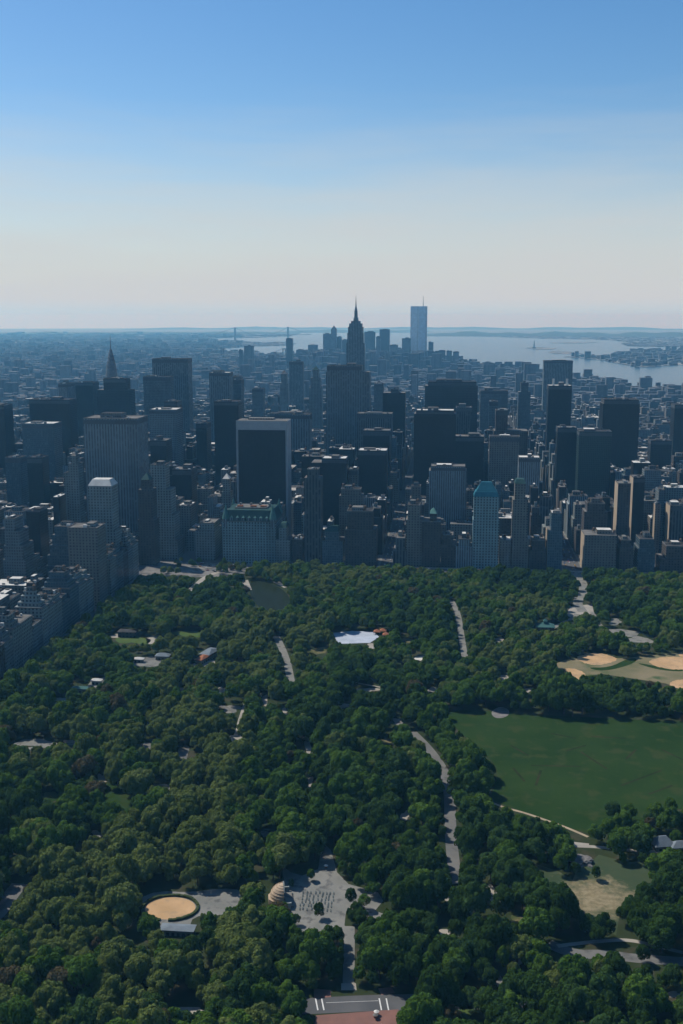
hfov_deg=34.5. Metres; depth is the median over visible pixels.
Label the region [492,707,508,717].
bare ground
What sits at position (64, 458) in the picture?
office block
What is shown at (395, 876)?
tree
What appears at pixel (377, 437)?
office tower
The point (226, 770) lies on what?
tree
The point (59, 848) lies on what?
tree
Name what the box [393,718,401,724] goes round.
path
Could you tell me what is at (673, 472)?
apartment block
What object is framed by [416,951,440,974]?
tree
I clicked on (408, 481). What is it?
road
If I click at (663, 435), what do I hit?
apartment block
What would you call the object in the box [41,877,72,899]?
tree
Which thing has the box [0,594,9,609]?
office block
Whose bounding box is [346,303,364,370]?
skyscraper
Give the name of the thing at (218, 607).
park wood
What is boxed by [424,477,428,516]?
office block
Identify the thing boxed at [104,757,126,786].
tree
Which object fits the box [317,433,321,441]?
apartment block
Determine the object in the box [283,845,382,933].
concert ground
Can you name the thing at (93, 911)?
tree
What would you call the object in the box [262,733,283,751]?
tree
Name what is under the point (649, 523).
apartment block
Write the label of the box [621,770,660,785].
worn track
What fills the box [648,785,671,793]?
worn track
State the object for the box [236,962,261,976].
tree
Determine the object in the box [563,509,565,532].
apartment block
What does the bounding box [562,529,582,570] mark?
pavement
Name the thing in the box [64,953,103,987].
tree
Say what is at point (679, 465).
apartment block
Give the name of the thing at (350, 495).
apartment block
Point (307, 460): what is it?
office block
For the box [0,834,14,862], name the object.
tree
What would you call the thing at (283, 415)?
office tower
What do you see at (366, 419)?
office tower
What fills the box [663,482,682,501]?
apartment block
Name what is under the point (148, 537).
grand hotel
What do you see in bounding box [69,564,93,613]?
apartment house
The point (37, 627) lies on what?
apartment house
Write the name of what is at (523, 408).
office tower
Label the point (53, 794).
path
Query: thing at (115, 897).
tree
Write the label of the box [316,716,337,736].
tree
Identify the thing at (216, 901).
paved terrace
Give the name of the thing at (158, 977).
tree
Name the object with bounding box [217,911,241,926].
tree
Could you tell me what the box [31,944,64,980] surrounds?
tree
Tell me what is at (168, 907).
sand circle
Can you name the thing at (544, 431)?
office block
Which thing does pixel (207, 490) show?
apartment block
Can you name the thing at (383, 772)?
tree
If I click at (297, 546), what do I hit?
apartment block
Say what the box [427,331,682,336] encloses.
hills
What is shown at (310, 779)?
path
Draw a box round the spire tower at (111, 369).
[104,340,117,377]
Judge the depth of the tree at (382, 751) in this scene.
866.62 m
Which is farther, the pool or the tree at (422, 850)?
the pool
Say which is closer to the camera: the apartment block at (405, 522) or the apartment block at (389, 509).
the apartment block at (405, 522)
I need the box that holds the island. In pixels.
[528,342,682,366]
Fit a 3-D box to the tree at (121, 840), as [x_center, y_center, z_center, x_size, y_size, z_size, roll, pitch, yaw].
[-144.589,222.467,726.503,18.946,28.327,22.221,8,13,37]
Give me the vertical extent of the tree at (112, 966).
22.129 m
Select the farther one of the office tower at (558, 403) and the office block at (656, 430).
the office block at (656, 430)
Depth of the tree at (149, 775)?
838.29 m
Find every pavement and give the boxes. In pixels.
[282,564,680,573]
[378,525,391,565]
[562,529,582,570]
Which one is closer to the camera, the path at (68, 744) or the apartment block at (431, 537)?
the path at (68, 744)
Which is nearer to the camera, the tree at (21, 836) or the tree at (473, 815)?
the tree at (21, 836)
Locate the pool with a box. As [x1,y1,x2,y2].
[72,686,87,692]
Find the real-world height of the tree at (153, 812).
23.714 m
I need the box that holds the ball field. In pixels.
[557,652,682,684]
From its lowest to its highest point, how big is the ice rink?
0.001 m
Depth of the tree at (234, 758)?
864.94 m
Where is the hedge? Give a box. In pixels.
[141,893,198,921]
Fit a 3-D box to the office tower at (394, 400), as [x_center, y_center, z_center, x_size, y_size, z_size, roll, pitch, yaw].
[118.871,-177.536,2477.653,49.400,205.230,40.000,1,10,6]
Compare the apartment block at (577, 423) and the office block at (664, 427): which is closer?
the apartment block at (577, 423)
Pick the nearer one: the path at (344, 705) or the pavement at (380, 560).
the path at (344, 705)
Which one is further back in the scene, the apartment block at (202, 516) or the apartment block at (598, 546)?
the apartment block at (202, 516)
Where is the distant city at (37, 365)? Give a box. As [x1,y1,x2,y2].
[0,332,682,550]
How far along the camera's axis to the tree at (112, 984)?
570.09 m
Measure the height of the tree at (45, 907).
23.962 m
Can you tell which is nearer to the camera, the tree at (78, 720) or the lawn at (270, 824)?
the lawn at (270, 824)
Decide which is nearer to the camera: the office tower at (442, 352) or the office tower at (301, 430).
the office tower at (301, 430)
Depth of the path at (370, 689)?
1079.38 m
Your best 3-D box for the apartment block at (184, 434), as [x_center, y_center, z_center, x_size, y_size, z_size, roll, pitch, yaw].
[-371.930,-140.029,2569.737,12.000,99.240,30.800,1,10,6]
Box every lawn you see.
[40,791,58,801]
[104,782,134,811]
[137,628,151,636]
[267,819,279,827]
[535,855,651,934]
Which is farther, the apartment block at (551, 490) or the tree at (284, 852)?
the apartment block at (551, 490)
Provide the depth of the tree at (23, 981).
574.39 m
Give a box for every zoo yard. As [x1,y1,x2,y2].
[87,677,104,688]
[133,656,171,662]
[193,660,214,665]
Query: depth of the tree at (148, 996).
560.39 m
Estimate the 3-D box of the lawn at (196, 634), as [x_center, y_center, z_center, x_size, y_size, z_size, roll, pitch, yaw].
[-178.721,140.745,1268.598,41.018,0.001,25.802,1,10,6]
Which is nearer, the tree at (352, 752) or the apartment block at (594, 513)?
the tree at (352, 752)
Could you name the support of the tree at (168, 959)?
on the park ground at (182, 995)
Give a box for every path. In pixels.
[14,739,56,745]
[28,743,74,748]
[44,791,58,798]
[63,740,74,742]
[91,830,102,836]
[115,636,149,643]
[134,660,159,666]
[141,742,150,749]
[146,636,157,643]
[153,784,169,788]
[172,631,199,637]
[178,744,189,758]
[178,1007,202,1012]
[189,572,219,590]
[219,705,235,711]
[223,705,241,712]
[231,704,244,740]
[261,831,270,836]
[262,695,267,705]
[304,741,310,753]
[307,647,327,653]
[308,776,312,786]
[340,703,349,707]
[343,926,354,982]
[356,688,379,691]
[381,737,391,743]
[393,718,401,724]
[400,810,408,820]
[402,638,412,642]
[414,655,423,660]
[428,687,435,691]
[439,929,450,934]
[450,600,467,656]
[460,1001,473,1019]
[488,884,496,895]
[494,803,588,836]
[496,976,502,986]
[499,675,508,680]
[511,915,522,923]
[554,614,578,628]
[556,938,682,953]
[574,842,588,845]
[574,845,662,852]
[609,618,621,624]
[629,636,652,642]
[668,991,680,997]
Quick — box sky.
[0,0,682,328]
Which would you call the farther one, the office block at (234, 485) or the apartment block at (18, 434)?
the apartment block at (18, 434)
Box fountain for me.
[202,562,215,567]
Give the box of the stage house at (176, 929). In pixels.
[160,923,196,936]
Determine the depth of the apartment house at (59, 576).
1286.18 m
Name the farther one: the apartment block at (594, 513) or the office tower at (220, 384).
the office tower at (220, 384)
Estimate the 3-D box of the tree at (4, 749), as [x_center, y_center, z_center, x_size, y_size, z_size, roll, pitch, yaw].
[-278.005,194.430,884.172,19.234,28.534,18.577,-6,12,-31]
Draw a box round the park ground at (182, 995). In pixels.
[0,573,682,1023]
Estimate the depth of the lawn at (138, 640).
1242.99 m
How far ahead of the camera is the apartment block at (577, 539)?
1691.88 m
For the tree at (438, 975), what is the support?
on the park ground at (182, 995)
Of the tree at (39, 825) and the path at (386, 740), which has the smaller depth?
the tree at (39, 825)
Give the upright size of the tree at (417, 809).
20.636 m
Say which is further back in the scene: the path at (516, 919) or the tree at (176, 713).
the tree at (176, 713)
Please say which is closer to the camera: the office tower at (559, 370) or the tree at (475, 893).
the tree at (475, 893)
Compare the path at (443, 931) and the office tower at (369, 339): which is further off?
the office tower at (369, 339)
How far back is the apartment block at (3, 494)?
2025.71 m
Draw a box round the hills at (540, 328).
[122,326,682,329]
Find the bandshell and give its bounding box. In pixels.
[268,881,293,908]
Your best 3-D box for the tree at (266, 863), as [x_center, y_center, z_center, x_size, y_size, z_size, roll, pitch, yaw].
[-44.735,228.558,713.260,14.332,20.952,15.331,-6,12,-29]
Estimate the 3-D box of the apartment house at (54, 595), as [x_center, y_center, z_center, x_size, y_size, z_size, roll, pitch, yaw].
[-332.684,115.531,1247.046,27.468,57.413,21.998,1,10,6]
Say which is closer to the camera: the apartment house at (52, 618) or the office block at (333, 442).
the apartment house at (52, 618)
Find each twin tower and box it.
[410,306,418,352]
[418,301,426,350]
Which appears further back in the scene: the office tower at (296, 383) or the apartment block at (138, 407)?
the apartment block at (138, 407)
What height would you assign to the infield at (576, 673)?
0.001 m
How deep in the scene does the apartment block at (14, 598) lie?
1299.33 m
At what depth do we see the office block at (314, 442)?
2572.37 m
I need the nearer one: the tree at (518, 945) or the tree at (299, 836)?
the tree at (518, 945)
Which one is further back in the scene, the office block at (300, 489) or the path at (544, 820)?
the office block at (300, 489)
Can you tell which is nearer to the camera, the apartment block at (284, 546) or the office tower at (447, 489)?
the apartment block at (284, 546)
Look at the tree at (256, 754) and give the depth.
869.86 m
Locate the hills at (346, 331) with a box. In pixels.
[285,329,429,332]
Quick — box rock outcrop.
[568,854,592,866]
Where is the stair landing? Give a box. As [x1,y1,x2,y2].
[341,983,356,989]
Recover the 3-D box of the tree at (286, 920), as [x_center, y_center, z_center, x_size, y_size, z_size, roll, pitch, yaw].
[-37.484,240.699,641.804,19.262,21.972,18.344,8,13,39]
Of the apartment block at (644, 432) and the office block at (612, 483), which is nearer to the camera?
the office block at (612, 483)
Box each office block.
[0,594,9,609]
[2,506,26,526]
[3,503,16,509]
[3,513,37,579]
[26,507,49,564]
[37,553,46,575]
[46,521,75,575]
[50,477,63,504]
[53,493,66,532]
[58,480,63,493]
[62,462,70,477]
[63,452,65,464]
[67,449,84,468]
[78,436,83,444]
[169,461,178,486]
[178,500,195,545]
[184,442,196,465]
[186,435,194,446]
[195,518,221,559]
[198,469,209,485]
[208,494,217,517]
[212,454,214,470]
[214,503,223,517]
[221,473,232,508]
[231,477,236,502]
[260,496,271,503]
[269,403,279,412]
[291,469,300,484]
[294,447,308,464]
[294,481,303,497]
[294,496,301,535]
[300,451,323,484]
[306,449,317,454]
[312,437,318,447]
[325,516,333,530]
[329,443,345,453]
[330,437,335,445]
[339,444,354,467]
[364,493,375,506]
[371,502,383,554]
[377,494,386,543]
[391,459,399,497]
[392,435,396,459]
[393,429,403,459]
[397,442,402,489]
[403,447,404,484]
[405,485,410,520]
[406,410,414,415]
[406,427,411,447]
[421,397,424,407]
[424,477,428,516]
[474,481,478,490]
[483,439,487,480]
[487,426,492,448]
[495,481,500,508]
[501,485,509,507]
[503,496,513,508]
[508,479,513,495]
[527,435,530,449]
[529,483,537,522]
[530,430,537,439]
[535,440,540,454]
[537,417,544,423]
[537,443,544,477]
[538,491,553,533]
[539,478,542,493]
[542,430,545,444]
[543,454,548,490]
[546,440,554,492]
[561,498,567,528]
[565,491,587,537]
[585,414,594,426]
[594,492,610,527]
[609,470,615,498]
[615,467,621,478]
[621,467,630,478]
[629,457,650,481]
[642,465,662,491]
[642,495,654,530]
[649,400,658,410]
[649,426,659,435]
[655,486,664,549]
[658,422,669,433]
[661,473,668,482]
[662,464,675,470]
[662,499,680,540]
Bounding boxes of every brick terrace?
[314,989,330,997]
[315,1009,397,1023]
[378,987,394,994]
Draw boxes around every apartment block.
[0,468,4,477]
[0,478,6,489]
[0,490,6,499]
[0,505,5,527]
[0,525,26,556]
[0,549,3,579]
[0,576,29,594]
[0,588,12,594]
[10,592,20,609]
[11,399,17,407]
[13,449,23,454]
[16,398,26,405]
[16,427,21,441]
[26,574,44,592]
[29,503,52,511]
[37,573,47,580]
[48,517,53,538]
[63,471,70,520]
[67,444,83,461]
[67,521,107,605]
[68,452,84,521]
[133,530,138,554]
[135,403,142,411]
[183,432,185,448]
[187,525,198,550]
[194,409,200,417]
[197,412,206,419]
[197,466,204,482]
[198,483,214,521]
[199,510,207,521]
[210,469,215,484]
[219,465,230,489]
[276,521,292,563]
[280,502,286,520]
[292,501,293,532]
[292,534,303,562]
[302,512,303,534]
[304,467,322,563]
[313,429,323,436]
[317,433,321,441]
[322,525,344,564]
[339,483,363,536]
[345,505,377,565]
[387,499,390,530]
[388,485,392,521]
[391,468,398,502]
[393,530,406,566]
[404,511,407,533]
[406,416,410,429]
[406,436,410,461]
[406,499,423,565]
[408,394,414,403]
[410,482,421,515]
[411,420,413,438]
[413,396,419,403]
[421,505,440,566]
[440,518,445,555]
[441,530,455,566]
[450,518,471,541]
[456,532,472,567]
[466,485,473,507]
[466,502,471,520]
[498,512,510,556]
[498,535,511,568]
[499,508,511,514]
[509,404,516,424]
[510,478,528,568]
[528,533,546,569]
[529,501,540,535]
[531,408,544,417]
[532,421,539,429]
[540,451,548,480]
[541,514,549,537]
[545,508,562,569]
[548,451,554,490]
[549,463,554,500]
[555,480,568,508]
[557,483,565,507]
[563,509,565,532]
[568,514,572,542]
[570,500,581,547]
[571,419,580,427]
[572,407,580,417]
[573,524,580,554]
[580,401,591,408]
[580,527,616,570]
[581,415,585,428]
[581,497,607,528]
[583,424,597,428]
[594,405,599,415]
[610,503,613,529]
[613,479,630,541]
[616,535,633,571]
[633,531,655,571]
[638,427,648,438]
[640,405,648,414]
[647,409,662,415]
[647,434,659,438]
[647,515,651,534]
[651,499,660,553]
[653,417,668,423]
[655,538,682,572]
[660,432,666,438]
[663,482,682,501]
[664,407,670,417]
[665,471,671,482]
[668,468,675,482]
[671,452,682,467]
[675,460,682,474]
[676,469,682,484]
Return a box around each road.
[0,883,27,919]
[47,576,147,657]
[254,994,526,1013]
[273,636,294,681]
[376,567,647,574]
[380,455,413,566]
[411,731,459,883]
[542,492,581,570]
[548,940,682,965]
[572,572,587,611]
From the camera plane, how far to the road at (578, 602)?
1449.13 m
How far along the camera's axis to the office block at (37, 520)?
1479.05 m
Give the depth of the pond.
1441.49 m
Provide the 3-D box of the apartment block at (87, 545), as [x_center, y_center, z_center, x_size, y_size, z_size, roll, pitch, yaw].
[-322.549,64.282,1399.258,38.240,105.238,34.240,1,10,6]
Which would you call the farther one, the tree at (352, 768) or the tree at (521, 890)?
the tree at (352, 768)
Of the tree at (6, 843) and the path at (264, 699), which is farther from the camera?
the path at (264, 699)
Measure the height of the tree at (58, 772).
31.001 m
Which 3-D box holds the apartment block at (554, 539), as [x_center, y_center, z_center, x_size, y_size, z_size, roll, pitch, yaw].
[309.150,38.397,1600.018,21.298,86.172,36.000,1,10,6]
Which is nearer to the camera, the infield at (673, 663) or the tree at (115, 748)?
the tree at (115, 748)
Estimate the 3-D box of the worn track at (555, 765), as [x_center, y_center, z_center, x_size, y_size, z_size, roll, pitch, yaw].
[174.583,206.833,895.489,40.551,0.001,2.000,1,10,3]
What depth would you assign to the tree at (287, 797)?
785.52 m
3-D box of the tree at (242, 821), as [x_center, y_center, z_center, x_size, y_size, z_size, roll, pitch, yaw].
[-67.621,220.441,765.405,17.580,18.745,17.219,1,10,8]
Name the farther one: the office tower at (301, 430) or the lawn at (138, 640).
the office tower at (301, 430)
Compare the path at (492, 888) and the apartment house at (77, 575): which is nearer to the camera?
the path at (492, 888)
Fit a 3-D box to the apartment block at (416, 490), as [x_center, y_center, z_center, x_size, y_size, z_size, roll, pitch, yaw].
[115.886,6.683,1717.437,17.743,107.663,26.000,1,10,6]
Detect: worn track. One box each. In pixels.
[512,768,524,781]
[531,765,580,766]
[535,770,541,785]
[581,752,607,768]
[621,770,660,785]
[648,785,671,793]
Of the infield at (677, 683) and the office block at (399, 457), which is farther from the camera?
the office block at (399, 457)
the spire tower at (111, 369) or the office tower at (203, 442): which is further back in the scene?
the spire tower at (111, 369)
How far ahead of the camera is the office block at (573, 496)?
1813.40 m
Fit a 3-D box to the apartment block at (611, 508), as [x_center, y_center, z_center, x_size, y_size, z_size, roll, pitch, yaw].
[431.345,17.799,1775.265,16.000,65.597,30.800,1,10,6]
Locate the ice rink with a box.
[333,631,378,643]
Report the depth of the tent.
1093.23 m
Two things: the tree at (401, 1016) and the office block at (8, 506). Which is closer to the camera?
the tree at (401, 1016)
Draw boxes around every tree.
[0,727,10,743]
[0,738,8,755]
[0,773,12,789]
[0,787,17,816]
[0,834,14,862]
[0,928,27,963]
[0,931,23,964]
[0,952,6,967]
[0,964,21,987]
[0,983,23,1017]
[0,994,34,1023]
[2,772,19,785]
[3,668,19,683]
[3,945,28,967]
[7,759,31,776]
[8,752,29,770]
[9,788,28,815]
[9,826,31,853]
[12,971,36,997]
[15,787,38,813]
[17,774,41,801]
[17,806,44,823]
[19,818,35,843]
[19,1008,52,1023]
[22,888,47,911]
[27,817,53,830]
[29,674,50,688]
[30,821,56,848]
[30,980,70,1014]
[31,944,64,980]
[34,687,56,707]
[34,824,63,855]
[38,848,61,880]
[38,897,66,928]
[39,843,65,855]
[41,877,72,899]
[43,759,70,789]
[45,760,73,791]
[45,965,77,990]
[46,936,70,953]
[52,700,73,714]
[52,750,75,766]
[53,845,84,876]
[53,896,74,920]
[56,819,73,842]
[56,955,82,990]
[57,800,85,821]
[57,823,82,847]
[58,873,75,891]
[58,898,87,928]
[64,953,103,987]
[67,994,105,1023]
[69,714,92,739]
[71,754,97,776]
[73,732,90,748]
[75,904,103,932]
[76,733,96,754]
[84,780,106,801]
[84,850,109,872]
[87,1000,118,1023]
[91,801,111,823]
[94,874,116,899]
[94,988,121,1008]
[95,856,113,878]
[97,934,136,967]
[97,950,123,977]
[100,973,125,1004]
[101,883,136,927]
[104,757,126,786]
[107,853,138,882]
[108,827,137,855]
[110,744,126,753]
[112,814,136,829]
[113,728,135,748]
[116,997,139,1019]
[117,673,135,688]
[118,770,146,793]
[123,882,142,910]
[123,952,152,985]
[123,986,145,1013]
[125,746,142,766]
[127,836,149,853]
[130,851,157,884]
[131,844,160,860]
[133,794,157,818]
[134,767,154,786]
[134,997,158,1017]
[140,804,163,837]
[141,991,167,1008]
[146,716,168,737]
[147,785,168,803]
[147,969,176,996]
[148,1007,174,1023]
[153,938,181,957]
[153,949,189,991]
[157,793,179,819]
[158,675,177,696]
[159,758,181,779]
[160,695,180,709]
[164,717,187,732]
[168,1006,181,1023]
[172,707,192,717]
[175,790,200,806]
[177,797,200,820]
[177,816,203,840]
[178,694,194,704]
[178,710,197,726]
[178,934,201,955]
[183,784,198,791]
[183,949,203,985]
[184,853,210,885]
[188,815,208,841]
[191,1010,216,1023]
[192,819,215,842]
[194,683,212,698]
[196,787,216,811]
[198,925,217,952]
[202,979,228,1002]
[203,738,226,757]
[207,793,234,815]
[209,830,243,855]
[210,775,233,788]
[210,786,236,809]
[214,765,238,786]
[214,924,232,947]
[215,820,239,836]
[215,996,243,1015]
[216,932,241,959]
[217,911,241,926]
[217,1007,243,1023]
[222,826,239,847]
[223,753,241,764]
[223,936,253,968]
[226,739,237,752]
[226,968,263,1008]
[228,737,253,761]
[228,782,247,796]
[231,921,262,950]
[232,899,253,913]
[234,814,256,830]
[235,761,251,778]
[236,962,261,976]
[237,713,258,734]
[239,882,266,905]
[239,937,273,968]
[239,976,274,1007]
[240,904,265,925]
[241,755,264,778]
[242,750,260,759]
[244,1001,278,1023]
[257,915,283,951]
[261,847,285,879]
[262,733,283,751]
[264,904,296,937]
[265,843,295,877]
[268,770,292,788]
[269,901,292,920]
[271,804,298,824]
[272,832,299,848]
[274,787,299,810]
[276,811,307,833]
[281,990,307,1018]
[284,782,303,794]
[289,791,308,813]
[289,829,309,852]
[290,715,313,744]
[298,703,319,722]
[298,928,336,963]
[301,830,325,859]
[305,796,326,820]
[308,782,336,805]
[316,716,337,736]
[321,803,346,835]
[323,815,344,843]
[325,731,347,746]
[325,742,346,751]
[327,707,345,723]
[328,773,356,795]
[329,750,352,768]
[330,728,348,740]
[333,793,355,806]
[336,831,364,862]
[342,771,362,792]
[344,749,355,755]
[347,766,362,781]
[350,754,365,766]
[352,771,370,780]
[356,826,372,845]
[360,936,397,979]
[361,774,373,796]
[364,773,386,799]
[364,797,389,824]
[364,925,384,944]
[367,809,388,829]
[368,692,388,707]
[371,759,398,774]
[371,837,396,858]
[373,744,389,760]
[373,918,400,943]
[375,909,409,927]
[377,763,395,783]
[381,792,403,811]
[381,927,416,962]
[384,772,404,795]
[385,869,407,884]
[387,747,410,770]
[391,730,414,746]
[393,770,410,797]
[394,876,425,908]
[396,910,418,933]
[396,1005,421,1023]
[404,945,429,985]
[405,750,416,770]
[406,992,443,1023]
[408,802,435,825]
[410,748,430,769]
[410,868,432,900]
[413,846,433,866]
[414,756,441,777]
[414,978,435,994]
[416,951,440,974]
[416,964,453,1007]
[417,769,435,790]
[425,869,451,905]
[428,934,458,962]
[441,947,470,972]
[444,957,466,985]
[446,772,467,794]
[448,884,464,903]
[452,937,479,965]
[456,827,483,854]
[458,864,485,883]
[459,772,480,792]
[459,796,486,813]
[461,806,483,827]
[462,880,491,915]
[463,742,488,768]
[464,931,488,951]
[473,766,494,788]
[473,793,495,811]
[475,679,494,705]
[477,985,503,1011]
[478,851,498,880]
[480,913,515,950]
[483,810,510,835]
[484,997,520,1023]
[487,824,517,850]
[488,852,511,880]
[491,857,522,886]
[493,839,519,857]
[496,1010,523,1023]
[498,972,525,997]
[502,932,531,963]
[503,988,523,1012]
[512,881,534,911]
[516,969,551,996]
[516,975,552,1009]
[516,1008,543,1023]
[518,905,554,937]
[523,885,555,911]
[538,989,574,1017]
[540,683,557,710]
[549,881,579,929]
[553,688,572,713]
[557,953,590,987]
[557,967,587,990]
[560,983,591,1021]
[563,684,581,715]
[572,685,593,716]
[573,985,589,1019]
[574,687,594,714]
[582,997,606,1023]
[589,971,620,1015]
[596,964,625,1003]
[597,950,628,977]
[600,1004,627,1023]
[619,973,655,1010]
[626,994,657,1023]
[634,967,655,986]
[636,918,665,950]
[638,896,659,917]
[644,849,676,879]
[647,903,682,932]
[648,915,679,953]
[649,987,673,1014]
[658,859,682,872]
[661,869,682,903]
[671,896,682,927]
[673,852,682,861]
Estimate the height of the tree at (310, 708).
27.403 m
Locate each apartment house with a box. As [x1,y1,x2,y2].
[0,606,22,668]
[0,623,14,671]
[0,642,5,680]
[10,610,33,667]
[14,584,49,646]
[32,616,43,653]
[37,588,63,637]
[41,565,79,624]
[41,592,56,637]
[52,588,70,634]
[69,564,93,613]
[69,565,87,620]
[106,542,123,589]
[106,548,117,596]
[117,541,128,585]
[121,529,133,581]
[122,526,138,577]
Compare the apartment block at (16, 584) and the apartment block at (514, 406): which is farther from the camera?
the apartment block at (514, 406)
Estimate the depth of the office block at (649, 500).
1752.73 m
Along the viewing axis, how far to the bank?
1503.27 m
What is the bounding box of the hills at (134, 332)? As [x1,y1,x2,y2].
[0,331,299,334]
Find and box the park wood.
[0,557,682,1023]
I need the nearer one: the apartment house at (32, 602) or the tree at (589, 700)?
the tree at (589, 700)
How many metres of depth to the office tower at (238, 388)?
2792.49 m
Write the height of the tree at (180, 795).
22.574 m
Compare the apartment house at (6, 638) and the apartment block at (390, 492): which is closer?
the apartment house at (6, 638)
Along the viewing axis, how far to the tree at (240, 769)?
843.50 m
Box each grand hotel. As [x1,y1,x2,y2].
[88,477,121,545]
[138,470,159,564]
[222,498,282,563]
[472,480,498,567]
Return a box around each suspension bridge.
[209,327,310,339]
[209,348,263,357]
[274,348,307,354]
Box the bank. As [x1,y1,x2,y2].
[243,580,251,589]
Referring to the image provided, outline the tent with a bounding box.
[91,678,102,684]
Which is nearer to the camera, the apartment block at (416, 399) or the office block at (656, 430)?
the office block at (656, 430)
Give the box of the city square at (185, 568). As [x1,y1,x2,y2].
[139,561,252,576]
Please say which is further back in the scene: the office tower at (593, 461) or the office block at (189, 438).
the office block at (189, 438)
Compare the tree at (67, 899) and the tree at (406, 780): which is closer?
the tree at (67, 899)
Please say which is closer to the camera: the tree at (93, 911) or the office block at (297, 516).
the tree at (93, 911)
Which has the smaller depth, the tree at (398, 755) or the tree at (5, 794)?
the tree at (5, 794)
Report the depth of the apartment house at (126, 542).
1516.41 m
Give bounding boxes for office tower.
[0,403,14,477]
[5,455,28,505]
[22,421,62,480]
[27,454,50,507]
[29,396,78,463]
[58,380,74,397]
[75,381,98,436]
[83,412,148,533]
[97,377,135,414]
[143,375,173,431]
[149,407,183,465]
[150,435,171,464]
[150,460,183,558]
[152,357,193,436]
[164,399,181,406]
[172,463,197,521]
[196,420,211,471]
[209,370,232,441]
[214,399,242,484]
[233,376,244,417]
[236,417,291,535]
[239,349,242,366]
[244,345,253,364]
[252,387,264,416]
[270,411,307,443]
[280,369,288,411]
[286,338,292,363]
[289,360,303,409]
[292,411,311,450]
[296,349,303,357]
[308,344,317,351]
[309,366,322,429]
[311,454,348,525]
[323,333,330,348]
[326,363,370,457]
[331,326,336,348]
[337,336,341,348]
[342,339,346,352]
[349,466,358,486]
[357,411,392,457]
[358,447,387,499]
[363,427,390,485]
[364,331,375,351]
[374,381,383,411]
[376,336,380,350]
[379,329,389,351]
[383,387,405,460]
[390,344,397,355]
[402,337,410,352]
[413,407,455,494]
[425,379,477,431]
[428,341,433,350]
[428,463,466,529]
[438,350,445,359]
[446,350,451,362]
[453,351,458,363]
[455,432,483,487]
[456,403,471,433]
[479,387,507,433]
[484,362,494,372]
[488,400,497,428]
[488,433,519,487]
[493,408,527,454]
[517,381,530,429]
[517,453,539,494]
[541,359,572,412]
[545,379,571,450]
[553,424,576,508]
[575,428,611,497]
[599,397,639,468]
[629,474,644,547]
[647,438,671,468]
[664,500,682,542]
[669,402,682,455]
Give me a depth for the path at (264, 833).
778.31 m
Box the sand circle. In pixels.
[145,897,194,918]
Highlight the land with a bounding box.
[0,328,682,610]
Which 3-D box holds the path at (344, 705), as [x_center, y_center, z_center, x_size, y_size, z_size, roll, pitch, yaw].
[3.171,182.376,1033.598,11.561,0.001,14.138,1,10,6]
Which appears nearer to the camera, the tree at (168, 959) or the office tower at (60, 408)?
the tree at (168, 959)
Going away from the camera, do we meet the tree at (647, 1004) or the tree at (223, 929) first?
the tree at (647, 1004)
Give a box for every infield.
[565,668,583,678]
[577,653,616,664]
[649,657,682,669]
[670,679,682,687]
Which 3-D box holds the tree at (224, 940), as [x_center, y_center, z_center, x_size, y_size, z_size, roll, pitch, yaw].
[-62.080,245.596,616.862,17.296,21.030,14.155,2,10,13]
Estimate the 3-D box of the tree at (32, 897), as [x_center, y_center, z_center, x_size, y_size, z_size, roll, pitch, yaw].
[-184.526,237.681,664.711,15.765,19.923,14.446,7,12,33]
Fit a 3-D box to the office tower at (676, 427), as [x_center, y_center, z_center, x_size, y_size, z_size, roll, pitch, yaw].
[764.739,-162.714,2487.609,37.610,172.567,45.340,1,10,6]
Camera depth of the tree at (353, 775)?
816.55 m
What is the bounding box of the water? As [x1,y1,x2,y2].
[202,333,682,386]
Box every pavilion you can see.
[117,629,138,637]
[134,657,143,662]
[154,653,170,659]
[194,654,210,663]
[199,647,217,659]
[535,619,554,630]
[650,835,672,851]
[671,840,682,851]
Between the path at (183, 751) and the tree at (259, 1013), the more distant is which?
the path at (183, 751)
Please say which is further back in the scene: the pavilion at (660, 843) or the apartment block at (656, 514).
the apartment block at (656, 514)
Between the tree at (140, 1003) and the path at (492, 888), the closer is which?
the tree at (140, 1003)
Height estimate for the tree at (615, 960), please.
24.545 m
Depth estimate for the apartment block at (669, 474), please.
2058.89 m
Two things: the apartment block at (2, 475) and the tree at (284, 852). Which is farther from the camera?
the apartment block at (2, 475)
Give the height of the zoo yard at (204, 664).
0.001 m
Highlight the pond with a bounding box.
[250,581,289,609]
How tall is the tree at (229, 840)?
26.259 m
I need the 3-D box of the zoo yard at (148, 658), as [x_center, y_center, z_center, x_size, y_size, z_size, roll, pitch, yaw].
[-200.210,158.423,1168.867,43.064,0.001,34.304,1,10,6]
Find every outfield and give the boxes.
[591,658,636,670]
[639,663,682,670]
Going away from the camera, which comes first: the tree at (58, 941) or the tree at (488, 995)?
the tree at (488, 995)
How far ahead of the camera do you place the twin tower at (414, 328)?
8292.60 m
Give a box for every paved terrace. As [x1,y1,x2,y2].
[141,889,241,927]
[567,604,593,616]
[609,629,639,636]
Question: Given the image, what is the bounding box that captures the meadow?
[448,710,682,831]

